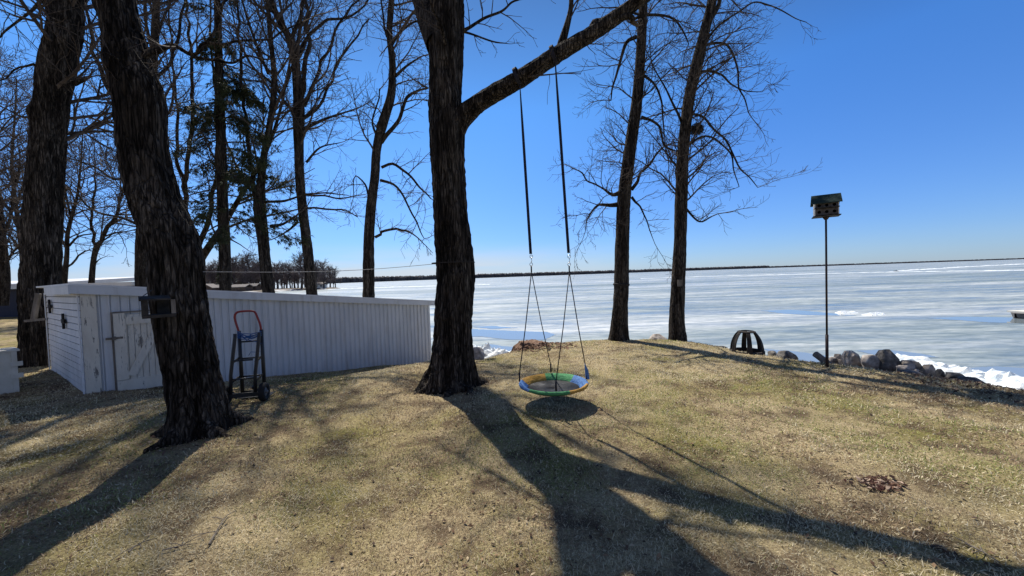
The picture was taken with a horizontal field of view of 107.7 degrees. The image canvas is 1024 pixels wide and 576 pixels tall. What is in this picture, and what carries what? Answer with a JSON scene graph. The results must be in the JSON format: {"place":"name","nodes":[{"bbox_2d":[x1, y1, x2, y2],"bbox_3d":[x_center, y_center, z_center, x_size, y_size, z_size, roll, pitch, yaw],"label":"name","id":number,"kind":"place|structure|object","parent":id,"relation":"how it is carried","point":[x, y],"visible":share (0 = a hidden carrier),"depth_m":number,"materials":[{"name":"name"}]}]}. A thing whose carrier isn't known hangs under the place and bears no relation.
{"place":"outdoors","nodes":[
{"label":"outdoors","id":0,"kind":"place"},
{"bbox_2d":[242,287,338,291],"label":"snow bank","id":1,"kind":"structure","parent":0,"point":[287,289],"depth_m":137.76,"materials":[{"name":"white snow"}]},
{"bbox_2d":[205,261,217,284],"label":"tree","id":2,"kind":"object","parent":1,"relation":"on","point":[210,270],"visible":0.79,"depth_m":146.06,"materials":[{"name":"brown plant"}]},
{"bbox_2d":[206,284,218,289],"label":"cabin","id":3,"kind":"object","parent":1,"relation":"on","point":[212,287],"visible":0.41,"depth_m":128.11,"materials":[{"name":"grey glass"}]},
{"bbox_2d":[206,266,218,283],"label":"tree","id":4,"kind":"object","parent":1,"relation":"on","point":[207,281],"visible":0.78,"depth_m":146.49,"materials":[{"name":"brown plant"}]},
{"bbox_2d":[215,266,218,284],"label":"tree","id":5,"kind":"object","parent":1,"relation":"on","point":[217,278],"visible":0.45,"depth_m":146.45,"materials":[{"name":"brown plant"}]},
{"bbox_2d":[217,253,242,282],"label":"tree","id":6,"kind":"object","parent":1,"relation":"on","point":[233,273],"visible":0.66,"depth_m":147.64,"materials":[{"name":"brown plant"}]},
{"bbox_2d":[232,284,253,290],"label":"cabin","id":7,"kind":"object","parent":1,"relation":"on","point":[241,287],"visible":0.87,"depth_m":128.76,"materials":[{"name":"grey glass"}]},
{"bbox_2d":[232,250,259,283],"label":"tree","id":8,"kind":"object","parent":1,"relation":"on","point":[246,260],"visible":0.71,"depth_m":148.37,"materials":[{"name":"brown plant"}]},
{"bbox_2d":[238,264,255,283],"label":"tree","id":9,"kind":"object","parent":1,"relation":"on","point":[247,276],"visible":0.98,"depth_m":143.87,"materials":[{"name":"brown plant"}]},
{"bbox_2d":[249,256,261,288],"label":"tree","id":10,"kind":"object","parent":1,"relation":"on","point":[256,266],"visible":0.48,"depth_m":144.44,"materials":[{"name":"brown plant"}]},
{"bbox_2d":[251,283,260,289],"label":"cabin","id":11,"kind":"object","parent":1,"relation":"on","point":[257,286],"visible":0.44,"depth_m":136.44,"materials":[{"name":"grey glass"}]},
{"bbox_2d":[272,266,284,288],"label":"tree","id":12,"kind":"object","parent":1,"relation":"on","point":[275,276],"visible":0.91,"depth_m":150.11,"materials":[{"name":"brown plant"}]},
{"bbox_2d":[271,260,289,288],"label":"tree","id":13,"kind":"object","parent":1,"relation":"on","point":[274,264],"visible":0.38,"depth_m":157.42,"materials":[{"name":"brown plant"}]},
{"bbox_2d":[276,267,288,288],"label":"tree","id":14,"kind":"object","parent":1,"relation":"on","point":[283,276],"visible":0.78,"depth_m":152.88,"materials":[{"name":"brown plant"}]},
{"bbox_2d":[279,260,291,287],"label":"tree","id":15,"kind":"object","parent":1,"relation":"on","point":[284,264],"visible":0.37,"depth_m":163.29,"materials":[{"name":"brown plant"}]},
{"bbox_2d":[283,261,295,287],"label":"tree","id":16,"kind":"object","parent":1,"relation":"on","point":[287,266],"visible":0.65,"depth_m":161.84,"materials":[{"name":"brown plant"}]},
{"bbox_2d":[286,265,300,287],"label":"tree","id":17,"kind":"object","parent":1,"relation":"on","point":[291,276],"visible":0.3,"depth_m":163.05,"materials":[{"name":"brown plant"}]},
{"bbox_2d":[290,271,300,287],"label":"tree","id":18,"kind":"object","parent":1,"relation":"on","point":[295,276],"visible":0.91,"depth_m":152.13,"materials":[{"name":"brown plant"}]},
{"bbox_2d":[288,250,304,288],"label":"tree","id":19,"kind":"object","parent":1,"relation":"on","point":[298,262],"visible":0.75,"depth_m":142.66,"materials":[{"name":"brown plant"}]},
{"bbox_2d":[314,260,322,281],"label":"tree","id":20,"kind":"object","parent":1,"relation":"on","point":[316,273],"visible":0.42,"depth_m":147.19,"materials":[{"name":"brown plant"}]},
{"bbox_2d":[316,282,326,287],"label":"cabin","id":21,"kind":"object","parent":1,"relation":"on","point":[319,284],"visible":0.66,"depth_m":145.80,"materials":[{"name":"white paint"}]},
{"bbox_2d":[315,259,333,287],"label":"tree","id":22,"kind":"object","parent":1,"relation":"on","point":[322,268],"visible":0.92,"depth_m":145.06,"materials":[{"name":"brown plant"}]},
{"bbox_2d":[325,267,333,286],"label":"tree","id":23,"kind":"object","parent":1,"relation":"on","point":[328,273],"visible":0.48,"depth_m":170.97,"materials":[{"name":"brown plant"}]},
{"bbox_2d":[329,275,336,286],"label":"tree","id":24,"kind":"object","parent":1,"relation":"on","point":[333,281],"visible":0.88,"depth_m":154.17,"materials":[{"name":"brown plant"}]},
{"bbox_2d":[329,266,342,286],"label":"tree","id":25,"kind":"object","parent":1,"relation":"on","point":[334,274],"visible":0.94,"depth_m":166.59,"materials":[{"name":"brown plant"}]},
{"bbox_2d":[478,326,510,328],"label":"open water","id":26,"kind":"structure","parent":0,"point":[493,327],"depth_m":18.83,"materials":[{"name":"blue liquid"}]},
{"bbox_2d":[485,343,512,350],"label":"open water","id":27,"kind":"structure","parent":0,"point":[507,348],"depth_m":13.47,"materials":[{"name":"blue liquid"}]},
{"bbox_2d":[0,317,1023,575],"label":"lawn","id":28,"kind":"structure","parent":0,"point":[8,335],"depth_m":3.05,"materials":[{"name":"beige plant"}]},
{"bbox_2d":[0,347,23,393],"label":"panel box","id":29,"kind":"object","parent":28,"relation":"on","point":[10,375],"visible":0.89,"depth_m":6.28,"materials":[{"name":"white paint"}]},
{"bbox_2d":[0,28,78,305],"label":"bare tree","id":30,"kind":"object","parent":28,"relation":"on","point":[5,275],"visible":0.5,"depth_m":23.94,"materials":[{"name":"brown plant"}]},
{"bbox_2d":[0,46,103,259],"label":"bare tree","id":31,"kind":"object","parent":28,"relation":"on","point":[16,224],"visible":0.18,"depth_m":26.96,"materials":[{"name":"brown plant"}]},
{"bbox_2d":[0,79,131,283],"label":"bare tree","id":32,"kind":"object","parent":28,"relation":"on","point":[67,243],"visible":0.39,"depth_m":21.90,"materials":[{"name":"brown plant"}]},
{"bbox_2d":[0,277,133,316],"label":"garage","id":33,"kind":"structure","parent":28,"relation":"on","point":[10,310],"depth_m":26.00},
{"bbox_2d":[2,370,134,412],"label":"leaf litter","id":34,"kind":"object","parent":28,"relation":"on","point":[41,389],"visible":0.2,"depth_m":6.46,"materials":[{"name":"brown plant"}]},
{"bbox_2d":[0,108,211,282],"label":"bare tree","id":35,"kind":"object","parent":28,"relation":"on","point":[94,260],"visible":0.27,"depth_m":22.88,"materials":[{"name":"brown plant"}]},
{"bbox_2d":[81,282,134,285],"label":"back shed","id":36,"kind":"structure","parent":28,"relation":"on","point":[123,283],"depth_m":12.50,"materials":[{"name":"white wood"}]},
{"bbox_2d":[0,0,221,367],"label":"tree","id":37,"kind":"object","parent":28,"relation":"on","point":[58,64],"visible":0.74,"depth_m":8.33,"materials":[{"name":"brown plant"}]},
{"bbox_2d":[0,0,238,286],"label":"bare tree","id":38,"kind":"object","parent":28,"relation":"on","point":[139,270],"visible":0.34,"depth_m":11.54,"materials":[{"name":"brown plant"}]},
{"bbox_2d":[108,536,154,561],"bbox_3d":[-2.396,1.649,2.360,0.067,0.018,0.229,-1,2,16],"label":"fallen twig","id":39,"kind":"object","parent":28,"relation":"on","point":[131,548],"visible":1,"depth_m":2.38,"materials":[{"name":"brown wood"}]},
{"bbox_2d":[21,399,325,504],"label":"leaf litter","id":40,"kind":"object","parent":28,"relation":"on","point":[153,436],"visible":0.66,"depth_m":3.89,"materials":[{"name":"brown plant"}]},
{"bbox_2d":[162,532,207,550],"bbox_3d":[-2.084,1.625,2.387,0.221,0.019,0.074,-3,2,-32],"label":"fallen twig","id":41,"kind":"object","parent":28,"relation":"on","point":[182,543],"visible":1,"depth_m":2.37,"materials":[{"name":"brown wood"}]},
{"bbox_2d":[182,510,235,544],"bbox_3d":[-2.034,1.627,2.559,0.225,0.024,0.363,-2,2,0],"label":"fallen twig","id":42,"kind":"object","parent":28,"relation":"on","point":[215,533],"visible":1,"depth_m":2.50,"materials":[{"name":"brown wood"}]},
{"bbox_2d":[21,0,403,453],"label":"leaning tree","id":43,"kind":"object","parent":28,"relation":"on","point":[196,398],"visible":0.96,"depth_m":4.09,"materials":[{"name":"brown plant"}]},
{"bbox_2d":[138,289,175,318],"bbox_3d":[-3.658,0.157,3.856,0.239,0.290,0.272,0,3,45],"label":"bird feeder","id":44,"kind":"object","parent":43,"relation":"attached to","point":[163,308],"visible":1,"depth_m":3.84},
{"bbox_2d":[36,283,434,393],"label":"shed","id":45,"kind":"structure","parent":28,"relation":"on","point":[103,340],"depth_m":7.66,"materials":[{"name":"white wood"}]},
{"bbox_2d":[30,293,41,318],"bbox_3d":[-10.115,0.398,7.950,0.212,0.582,0.068,-2,2,0],"label":"plank","id":46,"kind":"object","parent":45,"relation":"attached to","point":[36,306],"visible":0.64,"depth_m":7.92,"materials":[{"name":"grey wood"}]},
{"bbox_2d":[24,318,47,321],"bbox_3d":[-9.956,0.669,7.825,0.376,0.073,0.060,-2,2,-8],"label":"plank","id":47,"kind":"object","parent":45,"relation":"attached to","point":[32,320],"visible":1,"depth_m":7.80,"materials":[{"name":"grey wood"}]},
{"bbox_2d":[47,299,51,312],"bbox_3d":[-9.221,0.367,7.460,0.260,0.275,0.030,-1,2,33],"label":"cross ornament","id":48,"kind":"object","parent":45,"relation":"attached to","point":[49,305],"visible":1,"depth_m":7.43,"materials":[{"name":"metal"}]},
{"bbox_2d":[61,313,65,328],"bbox_3d":[-8.024,0.594,6.689,0.260,0.275,0.030,-1,2,33],"label":"cross ornament","id":49,"kind":"object","parent":45,"relation":"attached to","point":[63,320],"visible":1,"depth_m":6.67,"materials":[{"name":"metal"}]},
{"bbox_2d":[105,313,162,390],"bbox_3d":[-6.394,1.079,6.451,0.070,1.332,0.809,0,2,43],"label":"door","id":50,"kind":"structure","parent":45,"relation":"in","point":[140,362],"depth_m":6.40,"materials":[{"name":"paint"}]},
{"bbox_2d":[169,0,312,290],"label":"conifer","id":51,"kind":"object","parent":28,"relation":"on","point":[222,238],"visible":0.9,"depth_m":11.89,"materials":[{"name":"green plant"}]},
{"bbox_2d":[142,0,354,259],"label":"bare tree","id":52,"kind":"object","parent":28,"relation":"on","point":[184,177],"visible":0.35,"depth_m":13.34,"materials":[{"name":"brown plant"}]},
{"bbox_2d":[225,310,275,402],"bbox_3d":[-3.791,0.963,5.345,0.570,1.292,0.490,-2,2,-14],"label":"hand truck","id":53,"kind":"object","parent":28,"relation":"on","point":[261,392],"visible":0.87,"depth_m":5.30,"materials":[{"name":"black metal"}]},
{"bbox_2d":[187,0,383,292],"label":"bare tree","id":54,"kind":"object","parent":28,"relation":"on","point":[266,276],"visible":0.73,"depth_m":12.18,"materials":[{"name":"brown plant"}]},
{"bbox_2d":[233,0,395,294],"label":"bare tree","id":55,"kind":"object","parent":28,"relation":"on","point":[307,252],"visible":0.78,"depth_m":12.69,"materials":[{"name":"brown plant"}]},
{"bbox_2d":[330,0,433,297],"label":"bare tree","id":56,"kind":"object","parent":28,"relation":"on","point":[381,135],"visible":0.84,"depth_m":12.50,"materials":[{"name":"brown plant"}]},
{"bbox_2d":[348,370,554,420],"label":"leaf litter","id":57,"kind":"object","parent":28,"relation":"on","point":[440,394],"visible":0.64,"depth_m":5.45,"materials":[{"name":"brown plant"}]},
{"bbox_2d":[473,347,484,359],"bbox_3d":[-0.748,1.397,7.930,0.393,0.308,0.302,-1,2,23],"label":"rock","id":58,"kind":"object","parent":28,"relation":"on","point":[479,354],"visible":0.62,"depth_m":7.80,"materials":[{"name":"stone"}]},
{"bbox_2d":[360,0,650,397],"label":"swing tree","id":59,"kind":"object","parent":28,"relation":"on","point":[452,367],"visible":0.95,"depth_m":5.55,"materials":[{"name":"brown plant"}]},
{"bbox_2d":[203,264,430,271],"bbox_3d":[-2.328,-0.266,4.990,2.784,0.093,0.008,-3,2,-35],"label":"clothesline","id":60,"kind":"object","parent":59,"relation":"attached to","point":[350,270],"visible":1,"depth_m":5.10,"materials":[{"name":"silver metal"}]},
{"bbox_2d":[432,261,474,263],"bbox_3d":[-0.908,-0.389,5.800,0.664,0.016,0.664,-2,2,0],"label":"wire loop","id":61,"kind":"object","parent":59,"relation":"attached to","point":[453,262],"visible":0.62,"depth_m":5.51,"materials":[{"name":"metal"}]},
{"bbox_2d":[512,45,589,395],"bbox_3d":[0.465,-0.998,4.853,0.907,4.581,1.170,-2,2,0],"label":"saucer swing","id":62,"kind":"object","parent":59,"relation":"hanging from","point":[554,384],"visible":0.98,"depth_m":4.92,"materials":[{"name":"blue fabric"}]},
{"bbox_2d":[0,339,1023,575],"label":"fallen leaves","id":63,"kind":"object","parent":28,"relation":"on","point":[658,554],"visible":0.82,"depth_m":2.93,"materials":[{"name":"brown plant"}]},
{"bbox_2d":[503,339,576,353],"bbox_3d":[0.568,1.431,8.626,1.778,0.435,1.163,-1,2,24],"label":"stump","id":64,"kind":"object","parent":28,"relation":"on","point":[533,344],"visible":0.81,"depth_m":8.51,"materials":[{"name":"brown wood"}]},
{"bbox_2d":[547,0,723,340],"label":"lakeside tree","id":65,"kind":"object","parent":28,"relation":"on","point":[619,330],"visible":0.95,"depth_m":9.19,"materials":[{"name":"brown plant"}]},
{"bbox_2d":[613,283,629,285],"bbox_3d":[2.717,-0.086,9.300,0.402,0.080,0.398,-2,2,0],"label":"wire loop","id":66,"kind":"object","parent":65,"relation":"attached to","point":[618,284],"visible":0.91,"depth_m":9.14,"materials":[{"name":"metal"}]},
{"bbox_2d":[649,334,666,339],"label":"rock","id":67,"kind":"object","parent":28,"relation":"on","point":[656,336],"visible":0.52,"depth_m":9.13,"materials":[{"name":"stone"}]},
{"bbox_2d":[612,0,821,341],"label":"lakeside tree","id":68,"kind":"object","parent":28,"relation":"on","point":[676,324],"visible":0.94,"depth_m":8.98,"materials":[{"name":"brown plant"}]},
{"bbox_2d":[677,280,682,285],"bbox_3d":[4.007,-0.117,8.930,0.120,0.160,0.020,-2,2,0],"label":"plate","id":69,"kind":"object","parent":68,"relation":"attached to","point":[679,282],"visible":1,"depth_m":8.92,"materials":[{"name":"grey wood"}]},
{"bbox_2d":[689,122,705,137],"bbox_3d":[4.430,-3.811,8.990,0.412,0.370,0.406,-2,2,14],"label":"nest","id":70,"kind":"object","parent":68,"relation":"on","point":[700,127],"visible":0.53,"depth_m":8.92,"materials":[{"name":"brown wood"}]},
{"bbox_2d":[729,330,764,354],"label":"fire pit dome","id":71,"kind":"structure","parent":28,"relation":"on","point":[749,349],"depth_m":7.41,"materials":[{"name":"metal"}]},
{"bbox_2d":[768,350,776,356],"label":"rock","id":72,"kind":"object","parent":28,"relation":"on","point":[772,353],"visible":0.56,"depth_m":7.85,"materials":[{"name":"stone"}]},
{"bbox_2d":[776,350,797,359],"bbox_3d":[5.432,1.399,7.416,0.364,0.320,0.290,-2,2,6],"label":"rock","id":73,"kind":"object","parent":28,"relation":"on","point":[785,354],"visible":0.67,"depth_m":7.32,"materials":[{"name":"stone"}]},
{"bbox_2d":[812,352,831,362],"bbox_3d":[5.419,1.266,6.497,0.110,0.276,0.365,-2,2,-9],"label":"log","id":74,"kind":"object","parent":28,"relation":"on","point":[819,357],"visible":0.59,"depth_m":6.54,"materials":[{"name":"grey wood"}]},
{"bbox_2d":[810,193,842,366],"bbox_3d":[5.176,-0.062,6.158,0.375,2.935,0.310,-1,2,34],"label":"birdhouse","id":75,"kind":"object","parent":28,"relation":"on","point":[826,207],"visible":0.98,"depth_m":6.11,"materials":[{"name":"black"}]},
{"bbox_2d":[829,357,837,363],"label":"rock","id":76,"kind":"object","parent":28,"relation":"on","point":[833,360],"visible":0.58,"depth_m":6.79,"materials":[{"name":"stone"}]},
{"bbox_2d":[834,354,841,362],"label":"rock","id":77,"kind":"object","parent":28,"relation":"on","point":[838,356],"visible":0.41,"depth_m":6.88,"materials":[{"name":"stone"}]},
{"bbox_2d":[841,350,861,366],"bbox_3d":[6.019,1.351,6.612,0.292,0.486,0.267,-2,2,-11],"label":"rock","id":78,"kind":"object","parent":28,"relation":"on","point":[850,357],"visible":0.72,"depth_m":6.54,"materials":[{"name":"stone"}]},
{"bbox_2d":[861,355,879,369],"bbox_3d":[6.040,1.295,6.328,0.246,0.349,0.206,-1,2,17],"label":"rock","id":79,"kind":"object","parent":28,"relation":"on","point":[870,361],"visible":0.81,"depth_m":6.25,"materials":[{"name":"stone"}]},
{"bbox_2d":[844,474,908,492],"bbox_3d":[2.736,1.462,2.800,0.420,0.041,0.237,-2,2,0],"label":"leaf pile","id":80,"kind":"object","parent":28,"relation":"on","point":[882,484],"visible":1,"depth_m":2.81,"materials":[{"name":"brown plant"}]},
{"bbox_2d":[875,349,899,371],"bbox_3d":[6.284,1.289,6.271,0.352,0.538,0.311,-2,2,-6],"label":"rock","id":81,"kind":"object","parent":28,"relation":"on","point":[889,360],"visible":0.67,"depth_m":6.16,"materials":[{"name":"stone"}]},
{"bbox_2d":[896,365,911,371],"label":"rock","id":82,"kind":"object","parent":28,"relation":"on","point":[901,367],"visible":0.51,"depth_m":5.93,"materials":[{"name":"stone"}]},
{"bbox_2d":[900,360,915,369],"bbox_3d":[6.493,1.383,6.117,0.286,0.406,0.234,-1,2,23],"label":"rock","id":83,"kind":"object","parent":28,"relation":"on","point":[910,363],"visible":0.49,"depth_m":6.05,"materials":[{"name":"stone"}]},
{"bbox_2d":[900,370,923,374],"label":"rock","id":84,"kind":"object","parent":28,"relation":"on","point":[911,371],"visible":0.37,"depth_m":5.70,"materials":[{"name":"stone"}]},
{"bbox_2d":[914,362,923,371],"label":"rock","id":85,"kind":"object","parent":28,"relation":"on","point":[918,366],"visible":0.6,"depth_m":5.96,"materials":[{"name":"stone"}]},
{"bbox_2d":[833,364,1023,404],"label":"leaf litter","id":86,"kind":"object","parent":28,"relation":"on","point":[964,381],"visible":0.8,"depth_m":4.97,"materials":[{"name":"brown plant"}]},
{"bbox_2d":[923,364,935,375],"bbox_3d":[6.645,1.405,5.966,0.167,0.396,0.121,-2,2,6],"label":"rock","id":87,"kind":"object","parent":28,"relation":"on","point":[928,368],"visible":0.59,"depth_m":5.92,"materials":[{"name":"stone"}]},
{"bbox_2d":[935,369,944,376],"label":"rock","id":88,"kind":"object","parent":28,"relation":"on","point":[940,372],"visible":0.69,"depth_m":5.68,"materials":[{"name":"stone"}]},
{"bbox_2d":[945,372,963,378],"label":"rock","id":89,"kind":"object","parent":28,"relation":"on","point":[950,375],"visible":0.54,"depth_m":5.47,"materials":[{"name":"stone"}]},
{"bbox_2d":[958,376,982,381],"bbox_3d":[6.454,1.315,5.268,0.283,0.132,0.233,-2,2,-11],"label":"rock","id":90,"kind":"object","parent":28,"relation":"on","point":[973,379],"visible":0.44,"depth_m":5.24,"materials":[{"name":"stone"}]},
{"bbox_2d":[943,532,999,562],"bbox_3d":[2.664,1.500,2.174,0.093,0.018,0.223,-2,2,8],"label":"fallen twig","id":91,"kind":"object","parent":28,"relation":"on","point":[970,545],"visible":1,"depth_m":2.15,"materials":[{"name":"brown wood"}]},
{"bbox_2d":[0,0,1023,283],"label":"sky","id":92,"kind":"structure","parent":0,"point":[912,111],"materials":[{"name":"blue"}]},
{"bbox_2d":[472,329,553,339],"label":"open water","id":93,"kind":"structure","parent":0,"point":[511,335],"depth_m":16.32,"materials":[{"name":"blue liquid"}]},
{"bbox_2d":[275,259,1023,367],"bbox_3d":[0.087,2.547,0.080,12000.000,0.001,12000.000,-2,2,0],"label":"lake ice","id":94,"kind":"structure","parent":0,"point":[723,307],"depth_m":25.27,"materials":[{"name":"white ice"}]},
{"bbox_2d":[324,284,489,289],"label":"snow ridge","id":95,"kind":"structure","parent":94,"relation":"on","point":[408,286],"depth_m":137.74,"materials":[{"name":"white snow"}]},
{"bbox_2d":[473,342,510,357],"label":"ice bank","id":96,"kind":"structure","parent":94,"relation":"on","point":[489,351],"depth_m":10.88,"materials":[{"name":"white ice"}]},
{"bbox_2d":[327,258,1023,283],"bbox_3d":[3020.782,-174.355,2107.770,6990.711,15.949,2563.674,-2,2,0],"label":"shore woods","id":97,"kind":"object","parent":94,"relation":"on","point":[386,278],"visible":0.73,"depth_m":1549.48,"materials":[{"name":"black plant"}]},
{"bbox_2d":[640,270,1008,278],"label":"snow ridge","id":98,"kind":"structure","parent":94,"relation":"on","point":[832,273],"depth_m":116.87,"materials":[{"name":"white snow"}]},
{"bbox_2d":[835,311,857,313],"bbox_3d":[17.743,1.280,19.817,1.312,0.170,0.798,-2,2,0],"label":"ice mound","id":99,"kind":"object","parent":94,"relation":"on","point":[843,312],"visible":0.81,"depth_m":19.68,"materials":[{"name":"white ice"}]},
{"bbox_2d":[862,312,885,315],"bbox_3d":[18.114,1.302,18.701,1.214,0.173,0.800,-2,2,0],"label":"ice mound","id":100,"kind":"object","parent":94,"relation":"on","point":[874,314],"visible":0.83,"depth_m":18.57,"materials":[{"name":"white ice"}]},
{"bbox_2d":[896,264,1018,270],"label":"snow ridge","id":101,"kind":"structure","parent":94,"relation":"on","point":[953,267],"depth_m":144.30,"materials":[{"name":"white snow"}]},
{"bbox_2d":[895,353,1023,389],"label":"ice bank","id":102,"kind":"structure","parent":94,"relation":"on","point":[993,376],"depth_m":7.14,"materials":[{"name":"white ice"}]},
{"bbox_2d":[1007,310,1023,318],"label":"boat","id":103,"kind":"object","parent":94,"relation":"on","point":[1017,313],"visible":0.9,"depth_m":16.17,"materials":[{"name":"white paint"}]},
{"bbox_2d":[764,349,824,361],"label":"open water","id":104,"kind":"structure","parent":0,"point":[804,356],"depth_m":10.65,"materials":[{"name":"blue liquid"}]},
{"bbox_2d":[766,310,855,315],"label":"open water","id":105,"kind":"structure","parent":0,"point":[799,312],"depth_m":20.44,"materials":[{"name":"blue liquid"}]},
{"bbox_2d":[858,350,934,356],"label":"open water","id":106,"kind":"structure","parent":0,"point":[873,352],"depth_m":10.61,"materials":[{"name":"blue liquid"}]},
{"bbox_2d":[932,317,1023,322],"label":"open water","id":107,"kind":"structure","parent":0,"point":[999,319],"depth_m":16.07,"materials":[{"name":"blue liquid"}]},
{"bbox_2d":[971,366,1023,376],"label":"open water","id":108,"kind":"structure","parent":0,"point":[1018,371],"depth_m":8.68,"materials":[{"name":"blue liquid"}]}
]}

